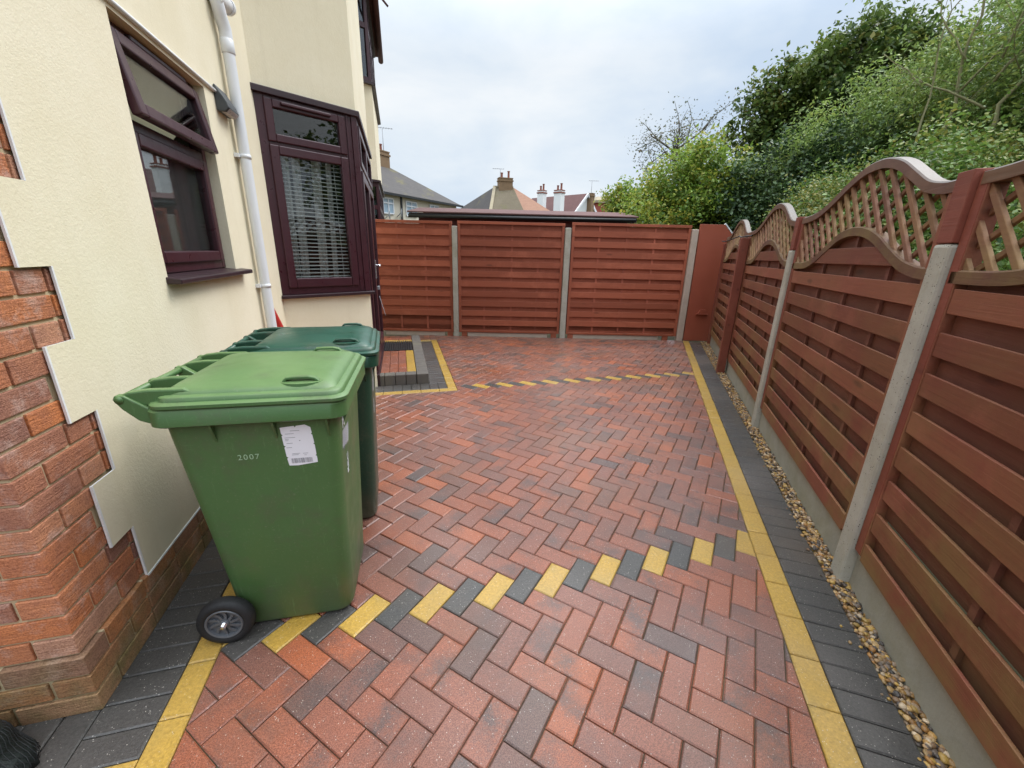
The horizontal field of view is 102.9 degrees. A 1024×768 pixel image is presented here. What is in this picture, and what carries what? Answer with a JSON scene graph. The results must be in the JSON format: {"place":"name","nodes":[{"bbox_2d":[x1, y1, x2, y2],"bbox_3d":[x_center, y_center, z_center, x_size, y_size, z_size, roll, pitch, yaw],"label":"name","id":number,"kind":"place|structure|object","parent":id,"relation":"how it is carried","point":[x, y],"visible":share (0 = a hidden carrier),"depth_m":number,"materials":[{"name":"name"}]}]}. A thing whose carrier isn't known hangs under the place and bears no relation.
{"place":"outdoors","nodes":[
{"label":"outdoors","id":0,"kind":"place"},
{"bbox_2d":[374,127,462,222],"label":"house","id":1,"kind":"structure","parent":0,"point":[403,194],"depth_m":28.63,"materials":[{"name":"grey tile"}]},
{"bbox_2d":[383,197,394,214],"bbox_3d":[-7.994,-11.518,26.364,0.724,0.980,0.747,-3,19,-14],"label":"window","id":2,"kind":"structure","parent":1,"relation":"in","point":[388,203],"depth_m":26.38,"materials":[{"name":"white plastic"}]},
{"bbox_2d":[405,201,417,215],"bbox_3d":[-6.935,-12.079,28.179,0.828,0.980,0.855,-3,19,-14],"label":"window","id":3,"kind":"structure","parent":1,"relation":"in","point":[409,205],"depth_m":28.01,"materials":[{"name":"white plastic"}]},
{"bbox_2d":[429,204,438,207],"bbox_3d":[-5.752,-12.738,30.192,0.793,0.950,0.819,-3,19,-14],"label":"window","id":4,"kind":"structure","parent":1,"relation":"in","point":[430,205],"depth_m":30.01,"materials":[{"name":"white plastic"}]},
{"bbox_2d":[463,168,549,210],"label":"house","id":5,"kind":"structure","parent":0,"point":[503,194],"depth_m":39.24,"materials":[{"name":"brown tile"}]},
{"bbox_2d":[82,305,948,767],"bbox_3d":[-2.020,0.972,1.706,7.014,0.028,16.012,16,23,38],"label":"pavement","id":6,"kind":"structure","parent":0,"point":[497,456],"depth_m":1.79,"materials":[{"name":"red brick"}]},
{"bbox_2d":[0,0,385,726],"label":"house","id":7,"kind":"structure","parent":6,"relation":"on","point":[128,262],"depth_m":1.60,"materials":[{"name":"paint"}]},
{"bbox_2d":[106,0,215,91],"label":"cable conduit","id":8,"kind":"object","parent":7,"relation":"attached to","point":[129,17],"visible":1,"depth_m":1.89,"materials":[{"name":"white plastic"}]},
{"bbox_2d":[109,20,252,283],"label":"window","id":9,"kind":"structure","parent":7,"relation":"in","point":[173,134],"depth_m":2.09,"materials":[{"name":"brown plastic"}]},
{"bbox_2d":[213,84,238,118],"bbox_3d":[-1.821,-1.797,2.604,0.072,0.146,0.180,-3,19,-14],"label":"wall light","id":10,"kind":"object","parent":7,"relation":"attached to","point":[225,106],"visible":1,"depth_m":2.54,"materials":[{"name":"grey plastic"}]},
{"bbox_2d":[210,0,276,327],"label":"drainpipe","id":11,"kind":"object","parent":7,"relation":"attached to","point":[222,10],"visible":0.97,"depth_m":2.79,"materials":[{"name":"white plastic"}]},
{"bbox_2d":[250,82,374,298],"bbox_3d":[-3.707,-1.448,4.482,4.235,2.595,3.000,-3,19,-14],"label":"bay window","id":12,"kind":"structure","parent":7,"relation":"in","point":[310,148],"depth_m":3.82,"materials":[{"name":"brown wood"}]},
{"bbox_2d":[356,119,385,385],"bbox_3d":[-1.712,-1.518,5.095,0.163,2.643,1.890,-3,19,-14],"label":"patio door","id":13,"kind":"structure","parent":7,"relation":"in","point":[365,164],"depth_m":4.89,"materials":[{"name":"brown wood"}]},
{"bbox_2d":[113,346,365,642],"bbox_3d":[-0.972,0.416,1.734,0.685,1.062,0.602,-3,18,-12],"label":"wheelie bin","id":14,"kind":"object","parent":6,"relation":"on","point":[266,444],"visible":1,"depth_m":1.50,"materials":[{"name":"green plastic"}]},
{"bbox_2d":[219,323,379,518],"bbox_3d":[-1.075,0.226,2.317,0.685,1.062,0.602,-4,19,-16],"label":"wheelie bin","id":15,"kind":"object","parent":6,"relation":"on","point":[361,340],"visible":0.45,"depth_m":2.13,"materials":[{"name":"green plastic"}]},
{"bbox_2d":[357,0,387,222],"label":"house","id":16,"kind":"structure","parent":6,"relation":"on","point":[370,30],"depth_m":8.03,"materials":[{"name":"beige paint"}]},
{"bbox_2d":[357,0,380,124],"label":"upper window","id":17,"kind":"structure","parent":16,"relation":"in","point":[363,5],"depth_m":7.57,"materials":[{"name":"brown plastic"}]},
{"bbox_2d":[372,179,384,222],"bbox_3d":[-3.339,-3.573,9.467,0.826,1.770,3.487,-3,19,-14],"label":"bay window","id":18,"kind":"structure","parent":16,"relation":"in","point":[379,193],"depth_m":8.27,"materials":[{"name":"brown wood"}]},
{"bbox_2d":[380,335,428,385],"bbox_3d":[-1.563,-0.398,5.756,0.614,0.132,2.325,-3,19,-14],"label":"doorstep","id":19,"kind":"object","parent":6,"relation":"on","point":[399,354],"visible":0.93,"depth_m":5.16,"materials":[{"name":"concrete"}]},
{"bbox_2d":[15,335,926,767],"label":"pavement border","id":20,"kind":"object","parent":6,"relation":"on","point":[141,719],"visible":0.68,"depth_m":1.56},
{"bbox_2d":[0,719,40,767],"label":"net bundle","id":21,"kind":"object","parent":20,"relation":"on","point":[18,749],"visible":1,"depth_m":1.20,"materials":[{"name":"black plastic"}]},
{"bbox_2d":[274,309,283,326],"bbox_3d":[-1.881,-0.206,3.592,0.082,1.091,0.430,9,19,22],"label":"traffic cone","id":22,"kind":"object","parent":20,"relation":"on","point":[279,322],"visible":0.12,"depth_m":3.32,"materials":[{"name":"red plastic"}]},
{"bbox_2d":[375,219,698,340],"bbox_3d":[0.387,-1.806,7.238,5.569,2.010,0.100,1,18,-1],"label":"fence","id":23,"kind":"object","parent":6,"relation":"on","point":[510,279],"visible":0.91,"depth_m":7.21,"materials":[{"name":"wood"}]},
{"bbox_2d":[682,223,732,340],"bbox_3d":[3.497,-1.768,7.251,0.610,2.034,0.087,1,18,-1],"label":"side board","id":24,"kind":"object","parent":6,"relation":"on","point":[708,254],"visible":0.84,"depth_m":7.22,"materials":[{"name":"brown wood"}]},
{"bbox_2d":[707,157,1023,767],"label":"fence","id":25,"kind":"object","parent":6,"relation":"on","point":[889,357],"visible":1,"depth_m":1.62,"materials":[{"name":"brown wood"}]},
{"bbox_2d":[722,235,752,241],"bbox_3d":[3.101,-2.046,5.772,0.103,0.039,2.054,7,19,16],"label":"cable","id":26,"kind":"object","parent":25,"relation":"attached to","point":[737,237],"visible":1,"depth_m":5.05,"materials":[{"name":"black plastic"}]},
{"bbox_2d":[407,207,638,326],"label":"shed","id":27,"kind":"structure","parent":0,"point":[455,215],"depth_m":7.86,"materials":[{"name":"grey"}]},
{"bbox_2d":[532,180,596,211],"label":"house","id":28,"kind":"structure","parent":0,"point":[559,200],"depth_m":45.22,"materials":[{"name":"white tile"}]},
{"bbox_2d":[594,197,622,211],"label":"house","id":29,"kind":"structure","parent":0,"point":[596,204],"depth_m":53.77,"materials":[{"name":"red brick"}]},
{"bbox_2d":[374,0,1022,207],"label":"sky","id":30,"kind":"structure","parent":0,"point":[551,93],"materials":[{"name":"white"}]},
{"bbox_2d":[700,341,955,767],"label":"gravel","id":31,"kind":"structure","parent":0,"point":[934,753],"depth_m":1.77,"materials":[{"name":"beige gravel"}]},
{"bbox_2d":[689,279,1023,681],"bbox_3d":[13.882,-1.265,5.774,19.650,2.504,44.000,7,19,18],"label":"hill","id":32,"kind":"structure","parent":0,"point":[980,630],"depth_m":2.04,"materials":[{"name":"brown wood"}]},
{"bbox_2d":[698,92,933,241],"bbox_3d":[4.967,-3.014,7.598,2.513,3.490,3.815,-14,23,-39],"label":"ivy bush","id":33,"kind":"object","parent":32,"relation":"on","point":[743,193],"visible":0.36,"depth_m":7.00,"materials":[{"name":"green plant"}]},
{"bbox_2d":[716,0,1022,171],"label":"oak tree","id":34,"kind":"object","parent":32,"relation":"on","point":[829,68],"visible":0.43,"depth_m":9.89,"materials":[{"name":"green plant"}]},
{"bbox_2d":[717,0,1023,230],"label":"willow tree","id":35,"kind":"object","parent":32,"relation":"on","point":[921,96],"visible":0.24,"depth_m":5.93,"materials":[{"name":"green plant"}]},
{"bbox_2d":[751,124,1022,261],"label":"bramble bush","id":36,"kind":"object","parent":32,"relation":"on","point":[835,182],"visible":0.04,"depth_m":4.90,"materials":[{"name":"green plant"}]},
{"bbox_2d":[786,91,1023,270],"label":"bramble bush","id":37,"kind":"object","parent":32,"relation":"on","point":[948,154],"visible":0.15,"depth_m":3.17,"materials":[{"name":"green plant"}]},
{"bbox_2d":[840,0,1023,146],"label":"hawthorn tree","id":38,"kind":"object","parent":32,"relation":"on","point":[957,91],"visible":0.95,"depth_m":4.54,"materials":[{"name":"green plant"}]},
{"bbox_2d":[902,85,1023,264],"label":"thicket","id":39,"kind":"object","parent":32,"relation":"on","point":[1016,111],"depth_m":4.48,"materials":[{"name":"green plant"}]},
{"bbox_2d":[912,0,1023,163],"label":"willow tree","id":40,"kind":"object","parent":32,"relation":"on","point":[1008,80],"visible":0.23,"depth_m":4.71,"materials":[{"name":"green plant"}]},
{"label":"ground","id":41,"kind":"structure","parent":0,"visible":0},
{"bbox_2d":[593,174,647,212],"bbox_3d":[7.063,-9.986,26.305,3.736,6.343,2.713,8,19,21],"label":"tree","id":42,"kind":"object","parent":41,"relation":"on","point":[610,204],"visible":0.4,"depth_m":25.46,"materials":[{"name":"green plant"}]},
{"bbox_2d":[628,87,752,209],"bbox_3d":[4.970,-5.285,12.058,4.562,5.644,4.302,0,18,-4],"label":"sapling","id":43,"kind":"object","parent":41,"relation":"on","point":[679,131],"visible":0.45,"depth_m":11.12,"materials":[{"name":"green plant"}]},
{"bbox_2d":[610,123,771,253],"bbox_3d":[3.548,-3.505,8.791,2.866,4.026,3.594,-14,24,-40],"label":"shrub","id":44,"kind":"object","parent":41,"relation":"on","point":[685,200],"visible":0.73,"depth_m":8.17,"materials":[{"name":"green plant"}]}
]}

